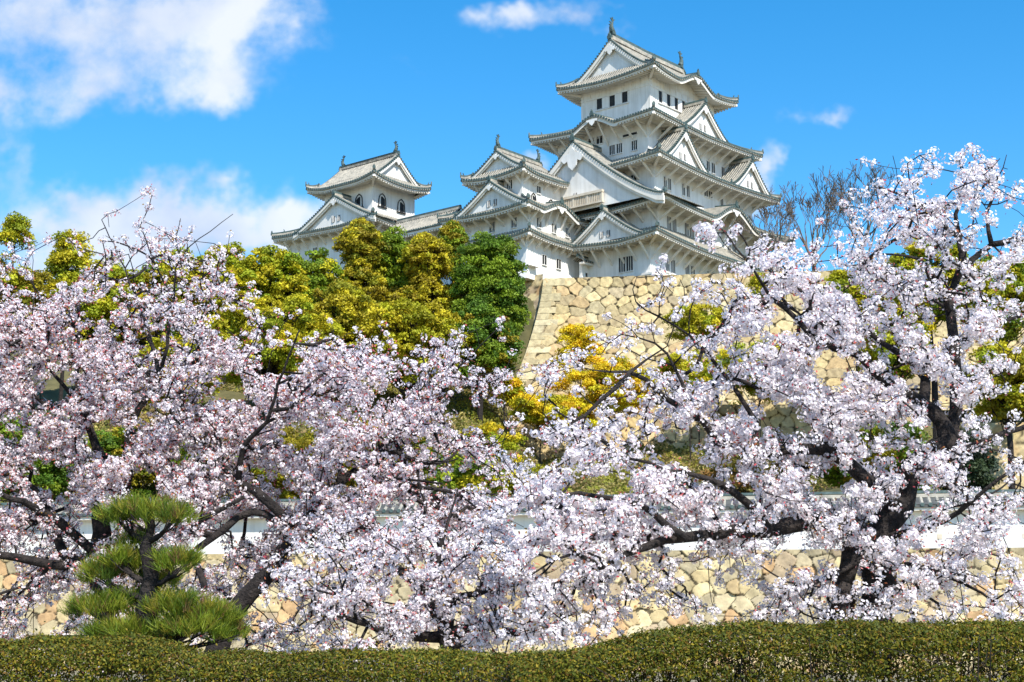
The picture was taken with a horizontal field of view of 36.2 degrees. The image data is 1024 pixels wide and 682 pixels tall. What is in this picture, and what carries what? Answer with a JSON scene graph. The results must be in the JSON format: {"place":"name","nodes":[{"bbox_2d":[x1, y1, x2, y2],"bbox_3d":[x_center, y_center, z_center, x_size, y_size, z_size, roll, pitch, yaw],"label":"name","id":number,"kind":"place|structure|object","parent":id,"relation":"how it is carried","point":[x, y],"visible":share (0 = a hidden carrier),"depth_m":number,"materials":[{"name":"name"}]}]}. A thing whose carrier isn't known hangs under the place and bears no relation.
{"place":"outdoors","nodes":[
{"label":"outdoors","id":0,"kind":"place"},
{"bbox_2d":[0,670,1019,681],"bbox_3d":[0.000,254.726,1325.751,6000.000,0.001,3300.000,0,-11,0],"label":"ground","id":1,"kind":"structure","parent":0,"point":[609,675],"depth_m":67.36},
{"bbox_2d":[0,184,232,676],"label":"cherry tree","id":2,"kind":"object","parent":1,"relation":"on","point":[109,474],"visible":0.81,"depth_m":23.75,"materials":[{"name":"pink plant"}]},
{"bbox_2d":[56,487,256,672],"bbox_3d":[-3.197,2.139,14.031,1.821,1.657,1.036,0,-11,0],"label":"pruned pine","id":3,"kind":"object","parent":1,"relation":"on","point":[185,616],"visible":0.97,"depth_m":13.96,"materials":[{"name":"green plant"}]},
{"bbox_2d":[0,621,603,681],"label":"hedge","id":4,"kind":"object","parent":1,"relation":"on","point":[282,667],"visible":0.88,"depth_m":12.39,"materials":[{"name":"green plant"}]},
{"bbox_2d":[143,225,549,675],"bbox_3d":[-2.548,1.379,23.404,6.280,7.182,4.616,0,-11,0],"label":"cherry tree","id":5,"kind":"object","parent":1,"relation":"on","point":[296,403],"visible":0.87,"depth_m":22.65,"materials":[{"name":"pink plant"}]},
{"bbox_2d":[258,489,573,678],"bbox_3d":[-1.231,3.087,20.005,4.020,2.536,3.229,0,-11,0],"label":"cherry tree","id":6,"kind":"object","parent":1,"relation":"on","point":[419,613],"visible":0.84,"depth_m":19.21,"materials":[{"name":"pink plant"}]},
{"bbox_2d":[0,547,1023,672],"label":"stone wall","id":7,"kind":"structure","parent":1,"relation":"on","point":[733,593],"depth_m":80.45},
{"bbox_2d":[0,489,1023,555],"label":"plaster wall","id":8,"kind":"structure","parent":7,"relation":"on","point":[256,525],"depth_m":81.48,"materials":[{"name":"paint"}]},
{"bbox_2d":[453,594,1023,681],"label":"hedge","id":9,"kind":"object","parent":1,"relation":"on","point":[920,635],"visible":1,"depth_m":11.42,"materials":[{"name":"green plant"}]},
{"bbox_2d":[0,298,1023,504],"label":"hill","id":10,"kind":"structure","parent":0,"point":[50,391],"depth_m":160.36,"materials":[{"name":"plant"}]},
{"bbox_2d":[0,211,37,416],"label":"evergreen tree","id":11,"kind":"object","parent":10,"relation":"on","point":[15,227],"visible":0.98,"depth_m":154.43,"materials":[{"name":"green plant"}]},
{"bbox_2d":[0,250,54,416],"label":"evergreen tree","id":12,"kind":"object","parent":10,"relation":"on","point":[18,281],"visible":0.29,"depth_m":147.35,"materials":[{"name":"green plant"}]},
{"bbox_2d":[0,407,90,502],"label":"bush","id":13,"kind":"object","parent":10,"relation":"on","point":[53,478],"visible":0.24,"depth_m":106.59,"materials":[{"name":"green plant"}]},
{"bbox_2d":[44,229,97,408],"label":"evergreen tree","id":14,"kind":"object","parent":10,"relation":"on","point":[61,254],"visible":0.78,"depth_m":151.31,"materials":[{"name":"green plant"}]},
{"bbox_2d":[42,254,155,421],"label":"evergreen tree","id":15,"kind":"object","parent":10,"relation":"on","point":[97,309],"visible":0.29,"depth_m":151.01,"materials":[{"name":"green plant"}]},
{"bbox_2d":[81,424,187,500],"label":"bush","id":16,"kind":"object","parent":10,"relation":"on","point":[112,443],"visible":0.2,"depth_m":110.83,"materials":[{"name":"green plant"}]},
{"bbox_2d":[108,263,187,411],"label":"evergreen tree","id":17,"kind":"object","parent":10,"relation":"on","point":[143,342],"visible":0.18,"depth_m":154.14,"materials":[{"name":"green plant"}]},
{"bbox_2d":[125,332,231,415],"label":"evergreen tree","id":18,"kind":"object","parent":10,"relation":"on","point":[157,343],"visible":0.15,"depth_m":138.64,"materials":[{"name":"green plant"}]},
{"bbox_2d":[148,246,216,345],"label":"evergreen tree","id":19,"kind":"object","parent":10,"relation":"on","point":[165,267],"visible":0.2,"depth_m":157.50,"materials":[{"name":"green plant"}]},
{"bbox_2d":[170,431,282,499],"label":"bush","id":20,"kind":"object","parent":10,"relation":"on","point":[257,471],"visible":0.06,"depth_m":105.57,"materials":[{"name":"green plant"}]},
{"bbox_2d":[188,241,272,387],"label":"evergreen tree","id":21,"kind":"object","parent":10,"relation":"on","point":[236,265],"visible":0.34,"depth_m":159.41,"materials":[{"name":"green plant"}]},
{"bbox_2d":[203,293,345,428],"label":"evergreen tree","id":22,"kind":"object","parent":10,"relation":"on","point":[279,355],"visible":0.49,"depth_m":145.25,"materials":[{"name":"green plant"}]},
{"bbox_2d":[234,244,318,329],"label":"evergreen tree","id":23,"kind":"object","parent":10,"relation":"on","point":[279,264],"visible":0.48,"depth_m":161.91,"materials":[{"name":"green plant"}]},
{"bbox_2d":[251,425,361,501],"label":"bush","id":24,"kind":"object","parent":10,"relation":"on","point":[306,440],"visible":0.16,"depth_m":108.87,"materials":[{"name":"green plant"}]},
{"bbox_2d":[274,247,350,364],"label":"evergreen tree","id":25,"kind":"object","parent":10,"relation":"on","point":[321,276],"visible":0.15,"depth_m":165.68,"materials":[{"name":"green plant"}]},
{"bbox_2d":[302,279,388,400],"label":"evergreen tree","id":26,"kind":"object","parent":10,"relation":"on","point":[345,305],"visible":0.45,"depth_m":155.30,"materials":[{"name":"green plant"}]},
{"bbox_2d":[271,141,431,275],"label":"castle turret","id":27,"kind":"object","parent":10,"relation":"on","point":[382,193],"visible":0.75,"depth_m":201.97,"materials":[{"name":"paint"}]},
{"bbox_2d":[355,194,363,206],"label":"window","id":28,"kind":"structure","parent":27,"relation":"in","point":[359,200],"depth_m":201.17,"materials":[{"name":"paint"}]},
{"bbox_2d":[377,193,386,208],"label":"window","id":29,"kind":"structure","parent":27,"relation":"in","point":[382,199],"depth_m":200.98,"materials":[{"name":"paint"}]},
{"bbox_2d":[396,199,405,214],"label":"window","id":30,"kind":"structure","parent":27,"relation":"in","point":[401,205],"depth_m":203.59,"materials":[{"name":"paint"}]},
{"bbox_2d":[331,217,399,373],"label":"evergreen tree","id":31,"kind":"object","parent":10,"relation":"on","point":[358,240],"visible":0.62,"depth_m":168.33,"materials":[{"name":"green plant"}]},
{"bbox_2d":[373,225,420,298],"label":"evergreen tree","id":32,"kind":"object","parent":10,"relation":"on","point":[389,268],"visible":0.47,"depth_m":170.98,"materials":[{"name":"green plant"}]},
{"bbox_2d":[358,411,454,500],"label":"bush","id":33,"kind":"object","parent":10,"relation":"on","point":[422,441],"visible":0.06,"depth_m":110.20,"materials":[{"name":"green plant"}]},
{"bbox_2d":[346,297,476,413],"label":"evergreen tree","id":34,"kind":"object","parent":10,"relation":"on","point":[409,322],"visible":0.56,"depth_m":147.83,"materials":[{"name":"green plant"}]},
{"bbox_2d":[376,231,457,340],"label":"evergreen tree","id":35,"kind":"object","parent":10,"relation":"on","point":[427,252],"visible":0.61,"depth_m":165.87,"materials":[{"name":"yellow plant"}]},
{"bbox_2d":[391,205,461,284],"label":"castle corridor","id":36,"kind":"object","parent":10,"relation":"on","point":[414,225],"visible":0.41,"depth_m":192.41,"materials":[{"name":"paint"}]},
{"bbox_2d":[437,219,469,299],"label":"evergreen tree","id":37,"kind":"object","parent":10,"relation":"on","point":[453,233],"visible":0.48,"depth_m":170.12,"materials":[{"name":"green plant"}]},
{"bbox_2d":[430,451,510,495],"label":"bush","id":38,"kind":"object","parent":10,"relation":"on","point":[459,480],"visible":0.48,"depth_m":102.81,"materials":[{"name":"green plant"}]},
{"bbox_2d":[447,299,525,423],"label":"evergreen tree","id":39,"kind":"object","parent":10,"relation":"on","point":[489,357],"visible":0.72,"depth_m":153.14,"materials":[{"name":"green plant"}]},
{"bbox_2d":[449,231,532,407],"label":"evergreen tree","id":40,"kind":"object","parent":10,"relation":"on","point":[488,271],"visible":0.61,"depth_m":161.96,"materials":[{"name":"green plant"}]},
{"bbox_2d":[458,421,527,462],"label":"bush","id":41,"kind":"object","parent":10,"relation":"on","point":[509,442],"visible":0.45,"depth_m":139.54,"materials":[{"name":"yellow plant"}]},
{"bbox_2d":[485,375,523,428],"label":"bush","id":42,"kind":"object","parent":10,"relation":"on","point":[516,385],"visible":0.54,"depth_m":157.16,"materials":[{"name":"yellow plant"}]},
{"bbox_2d":[0,348,1022,505],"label":"undergrowth","id":43,"kind":"object","parent":10,"relation":"on","point":[670,451],"visible":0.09,"depth_m":152.70,"materials":[{"name":"green plant"}]},
{"bbox_2d":[521,274,542,322],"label":"stone wall","id":44,"kind":"structure","parent":10,"relation":"on","point":[533,293],"depth_m":181.22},
{"bbox_2d":[437,134,590,280],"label":"castle turret","id":45,"kind":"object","parent":44,"relation":"on","point":[527,209],"visible":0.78,"depth_m":184.83,"materials":[{"name":"paint"}]},
{"bbox_2d":[489,221,494,232],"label":"window","id":46,"kind":"structure","parent":45,"relation":"in","point":[492,223],"depth_m":185.33,"materials":[{"name":"paint"}]},
{"bbox_2d":[507,179,512,189],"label":"window","id":47,"kind":"structure","parent":45,"relation":"in","point":[510,187],"depth_m":185.15,"materials":[{"name":"paint"}]},
{"bbox_2d":[511,216,516,228],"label":"window","id":48,"kind":"structure","parent":45,"relation":"in","point":[513,225],"depth_m":183.26,"materials":[{"name":"paint"}]},
{"bbox_2d":[531,193,536,200],"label":"window","id":49,"kind":"structure","parent":45,"relation":"in","point":[533,197],"depth_m":185.33,"materials":[{"name":"paint"}]},
{"bbox_2d":[536,185,540,194],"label":"window","id":50,"kind":"structure","parent":45,"relation":"in","point":[538,188],"depth_m":186.24,"materials":[{"name":"paint"}]},
{"bbox_2d":[536,217,541,228],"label":"window","id":51,"kind":"structure","parent":45,"relation":"in","point":[538,225],"depth_m":182.95,"materials":[{"name":"paint"}]},
{"bbox_2d":[542,254,546,265],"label":"window","id":52,"kind":"structure","parent":45,"relation":"in","point":[544,257],"depth_m":183.30,"materials":[{"name":"paint"}]},
{"bbox_2d":[551,222,556,234],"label":"window","id":53,"kind":"structure","parent":45,"relation":"in","point":[553,230],"depth_m":185.06,"materials":[{"name":"paint"}]},
{"bbox_2d":[556,258,561,269],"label":"window","id":54,"kind":"structure","parent":45,"relation":"in","point":[558,261],"depth_m":185.33,"materials":[{"name":"paint"}]},
{"bbox_2d":[565,227,569,238],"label":"window","id":55,"kind":"structure","parent":45,"relation":"in","point":[567,235],"depth_m":187.06,"materials":[{"name":"paint"}]},
{"bbox_2d":[498,464,573,498],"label":"bush","id":56,"kind":"object","parent":10,"relation":"on","point":[511,485],"visible":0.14,"depth_m":111.28,"materials":[{"name":"green plant"}]},
{"bbox_2d":[506,392,570,463],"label":"bush","id":57,"kind":"object","parent":10,"relation":"on","point":[532,409],"visible":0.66,"depth_m":154.91,"materials":[{"name":"yellow plant"}]},
{"bbox_2d":[538,395,601,464],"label":"bush","id":58,"kind":"object","parent":10,"relation":"on","point":[576,403],"visible":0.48,"depth_m":152.01,"materials":[{"name":"yellow plant"}]},
{"bbox_2d":[548,323,605,439],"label":"bush","id":59,"kind":"object","parent":10,"relation":"on","point":[572,337],"visible":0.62,"depth_m":159.61,"materials":[{"name":"yellow plant"}]},
{"bbox_2d":[573,252,592,277],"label":"roofed wall","id":60,"kind":"structure","parent":10,"relation":"on","point":[583,269],"depth_m":185.93,"materials":[{"name":"paint"}]},
{"bbox_2d":[566,355,656,444],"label":"bush","id":61,"kind":"object","parent":10,"relation":"on","point":[591,377],"visible":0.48,"depth_m":153.93,"materials":[{"name":"yellow plant"}]},
{"bbox_2d":[528,17,795,276],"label":"castle keep","id":62,"kind":"structure","parent":10,"relation":"on","point":[651,164],"depth_m":190.20,"materials":[{"name":"paint"}]},
{"bbox_2d":[596,97,602,109],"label":"window","id":63,"kind":"structure","parent":62,"relation":"in","point":[598,100],"depth_m":197.52,"materials":[{"name":"paint"}]},
{"bbox_2d":[596,135,602,144],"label":"window","id":64,"kind":"structure","parent":62,"relation":"in","point":[599,141],"depth_m":193.42,"materials":[{"name":"paint"}]},
{"bbox_2d":[609,94,614,106],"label":"window","id":65,"kind":"structure","parent":62,"relation":"in","point":[611,97],"depth_m":196.22,"materials":[{"name":"paint"}]},
{"bbox_2d":[609,144,615,155],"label":"window","id":66,"kind":"structure","parent":62,"relation":"in","point":[612,151],"depth_m":191.96,"materials":[{"name":"paint"}]},
{"bbox_2d":[616,142,622,154],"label":"window","id":67,"kind":"structure","parent":62,"relation":"in","point":[619,146],"depth_m":191.26,"materials":[{"name":"paint"}]},
{"bbox_2d":[618,256,625,273],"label":"window","id":68,"kind":"structure","parent":62,"relation":"in","point":[621,267],"depth_m":183.62,"materials":[{"name":"paint"}]},
{"bbox_2d":[622,90,627,103],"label":"window","id":69,"kind":"structure","parent":62,"relation":"in","point":[624,93],"depth_m":194.93,"materials":[{"name":"paint"}]},
{"bbox_2d":[622,133,629,138],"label":"window","id":70,"kind":"structure","parent":62,"relation":"in","point":[626,135],"depth_m":190.88,"materials":[{"name":"paint"}]},
{"bbox_2d":[626,255,633,271],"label":"window","id":71,"kind":"structure","parent":62,"relation":"in","point":[629,259],"depth_m":182.90,"materials":[{"name":"paint"}]},
{"bbox_2d":[630,131,637,135],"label":"window","id":72,"kind":"structure","parent":62,"relation":"in","point":[634,133],"depth_m":190.02,"materials":[{"name":"paint"}]},
{"bbox_2d":[631,139,637,151],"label":"window","id":73,"kind":"structure","parent":62,"relation":"in","point":[634,143],"depth_m":189.82,"materials":[{"name":"paint"}]},
{"bbox_2d":[658,89,662,104],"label":"window","id":74,"kind":"structure","parent":62,"relation":"in","point":[659,91],"depth_m":194.03,"materials":[{"name":"paint"}]},
{"bbox_2d":[663,176,666,186],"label":"window","id":75,"kind":"structure","parent":62,"relation":"in","point":[664,181],"depth_m":187.10,"materials":[{"name":"paint"}]},
{"bbox_2d":[665,257,669,272],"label":"window","id":76,"kind":"structure","parent":62,"relation":"in","point":[667,265],"depth_m":183.71,"materials":[{"name":"paint"}]},
{"bbox_2d":[666,93,670,107],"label":"window","id":77,"kind":"structure","parent":62,"relation":"in","point":[668,95],"depth_m":195.51,"materials":[{"name":"paint"}]},
{"bbox_2d":[666,215,671,229],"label":"window","id":78,"kind":"structure","parent":62,"relation":"in","point":[669,226],"depth_m":184.81,"materials":[{"name":"paint"}]},
{"bbox_2d":[667,178,671,191],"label":"window","id":79,"kind":"structure","parent":62,"relation":"in","point":[669,179],"depth_m":187.83,"materials":[{"name":"paint"}]},
{"bbox_2d":[670,259,675,274],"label":"window","id":80,"kind":"structure","parent":62,"relation":"in","point":[673,267],"depth_m":184.56,"materials":[{"name":"paint"}]},
{"bbox_2d":[672,217,676,231],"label":"window","id":81,"kind":"structure","parent":62,"relation":"in","point":[674,223],"depth_m":185.69,"materials":[{"name":"paint"}]},
{"bbox_2d":[675,97,677,110],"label":"window","id":82,"kind":"structure","parent":62,"relation":"in","point":[676,99],"depth_m":196.80,"materials":[{"name":"paint"}]},
{"bbox_2d":[681,183,685,196],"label":"window","id":83,"kind":"structure","parent":62,"relation":"in","point":[683,189],"depth_m":190.05,"materials":[{"name":"paint"}]},
{"bbox_2d":[684,222,688,235],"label":"window","id":84,"kind":"structure","parent":62,"relation":"in","point":[686,232],"depth_m":187.60,"materials":[{"name":"paint"}]},
{"bbox_2d":[685,263,689,274],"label":"window","id":85,"kind":"structure","parent":62,"relation":"in","point":[687,270],"depth_m":186.94,"materials":[{"name":"paint"}]},
{"bbox_2d":[686,185,689,198],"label":"window","id":86,"kind":"structure","parent":62,"relation":"in","point":[688,186],"depth_m":190.84,"materials":[{"name":"paint"}]},
{"bbox_2d":[689,224,693,237],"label":"window","id":87,"kind":"structure","parent":62,"relation":"in","point":[691,233],"depth_m":188.29,"materials":[{"name":"paint"}]},
{"bbox_2d":[706,160,709,172],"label":"window","id":88,"kind":"structure","parent":62,"relation":"in","point":[707,163],"depth_m":198.39,"materials":[{"name":"paint"}]},
{"bbox_2d":[708,190,712,199],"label":"window","id":89,"kind":"structure","parent":62,"relation":"in","point":[710,192],"depth_m":194.70,"materials":[{"name":"paint"}]},
{"bbox_2d":[711,162,714,174],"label":"window","id":90,"kind":"structure","parent":62,"relation":"in","point":[712,163],"depth_m":199.27,"materials":[{"name":"paint"}]},
{"bbox_2d":[721,166,724,177],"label":"window","id":91,"kind":"structure","parent":62,"relation":"in","point":[722,168],"depth_m":201.00,"materials":[{"name":"paint"}]},
{"bbox_2d":[645,349,729,460],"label":"bush","id":92,"kind":"object","parent":10,"relation":"on","point":[693,375],"visible":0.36,"depth_m":155.70,"materials":[{"name":"yellow plant"}]},
{"bbox_2d":[661,302,727,446],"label":"bush","id":93,"kind":"object","parent":10,"relation":"on","point":[700,320],"visible":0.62,"depth_m":161.97,"materials":[{"name":"green plant"}]},
{"bbox_2d":[506,404,912,460],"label":"stone wall","id":94,"kind":"structure","parent":10,"relation":"on","point":[784,418],"depth_m":163.88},
{"bbox_2d":[693,436,817,492],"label":"bush","id":95,"kind":"object","parent":10,"relation":"on","point":[711,472],"visible":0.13,"depth_m":106.86,"materials":[{"name":"green plant"}]},
{"bbox_2d":[713,339,801,436],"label":"bush","id":96,"kind":"object","parent":10,"relation":"on","point":[750,390],"visible":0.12,"depth_m":157.52,"materials":[{"name":"green plant"}]},
{"bbox_2d":[744,272,788,404],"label":"bush","id":97,"kind":"object","parent":10,"relation":"on","point":[754,282],"visible":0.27,"depth_m":167.69,"materials":[{"name":"green plant"}]},
{"bbox_2d":[734,196,800,271],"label":"bare tree","id":98,"kind":"object","parent":10,"relation":"on","point":[789,209],"visible":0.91,"depth_m":191.82,"materials":[{"name":"grey plant"}]},
{"bbox_2d":[517,270,1023,409],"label":"stone wall","id":99,"kind":"structure","parent":10,"relation":"on","point":[586,301],"depth_m":176.87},
{"bbox_2d":[757,166,863,270],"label":"bare tree","id":100,"kind":"object","parent":10,"relation":"on","point":[829,198],"visible":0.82,"depth_m":196.53,"materials":[{"name":"grey plant"}]},
{"bbox_2d":[823,266,884,426],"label":"evergreen tree","id":101,"kind":"object","parent":10,"relation":"on","point":[839,276],"visible":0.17,"depth_m":154.12,"materials":[{"name":"green plant"}]},
{"bbox_2d":[821,160,906,261],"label":"bare tree","id":102,"kind":"object","parent":10,"relation":"on","point":[839,193],"visible":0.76,"depth_m":196.21,"materials":[{"name":"grey plant"}]},
{"bbox_2d":[816,421,933,494],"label":"bush","id":103,"kind":"object","parent":10,"relation":"on","point":[834,477],"visible":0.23,"depth_m":106.45,"materials":[{"name":"green plant"}]},
{"bbox_2d":[858,297,938,418],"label":"evergreen tree","id":104,"kind":"object","parent":10,"relation":"on","point":[894,361],"visible":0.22,"depth_m":150.97,"materials":[{"name":"green plant"}]},
{"bbox_2d":[879,236,968,437],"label":"evergreen tree","id":105,"kind":"object","parent":10,"relation":"on","point":[899,261],"visible":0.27,"depth_m":151.96,"materials":[{"name":"green plant"}]},
{"bbox_2d":[933,429,1003,493],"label":"evergreen tree","id":106,"kind":"object","parent":10,"relation":"on","point":[981,463],"visible":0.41,"depth_m":116.89,"materials":[{"name":"green plant"}]},
{"bbox_2d":[956,253,1023,421],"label":"evergreen tree","id":107,"kind":"object","parent":10,"relation":"on","point":[1012,328],"visible":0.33,"depth_m":146.29,"materials":[{"name":"green plant"}]},
{"bbox_2d":[959,422,1023,492],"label":"stone wall","id":108,"kind":"structure","parent":10,"relation":"on","point":[1018,440],"depth_m":130.71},
{"bbox_2d":[962,340,1023,492],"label":"evergreen tree","id":109,"kind":"object","parent":10,"relation":"on","point":[999,406],"visible":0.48,"depth_m":125.17,"materials":[{"name":"green plant"}]},
{"bbox_2d":[0,0,1023,288],"label":"sky","id":110,"kind":"structure","parent":0,"point":[226,108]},
{"bbox_2d":[467,143,1023,675],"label":"cherry tree","id":111,"kind":"object","parent":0,"point":[871,539],"visible":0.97,"depth_m":19.30,"materials":[{"name":"pink plant"}]}
]}

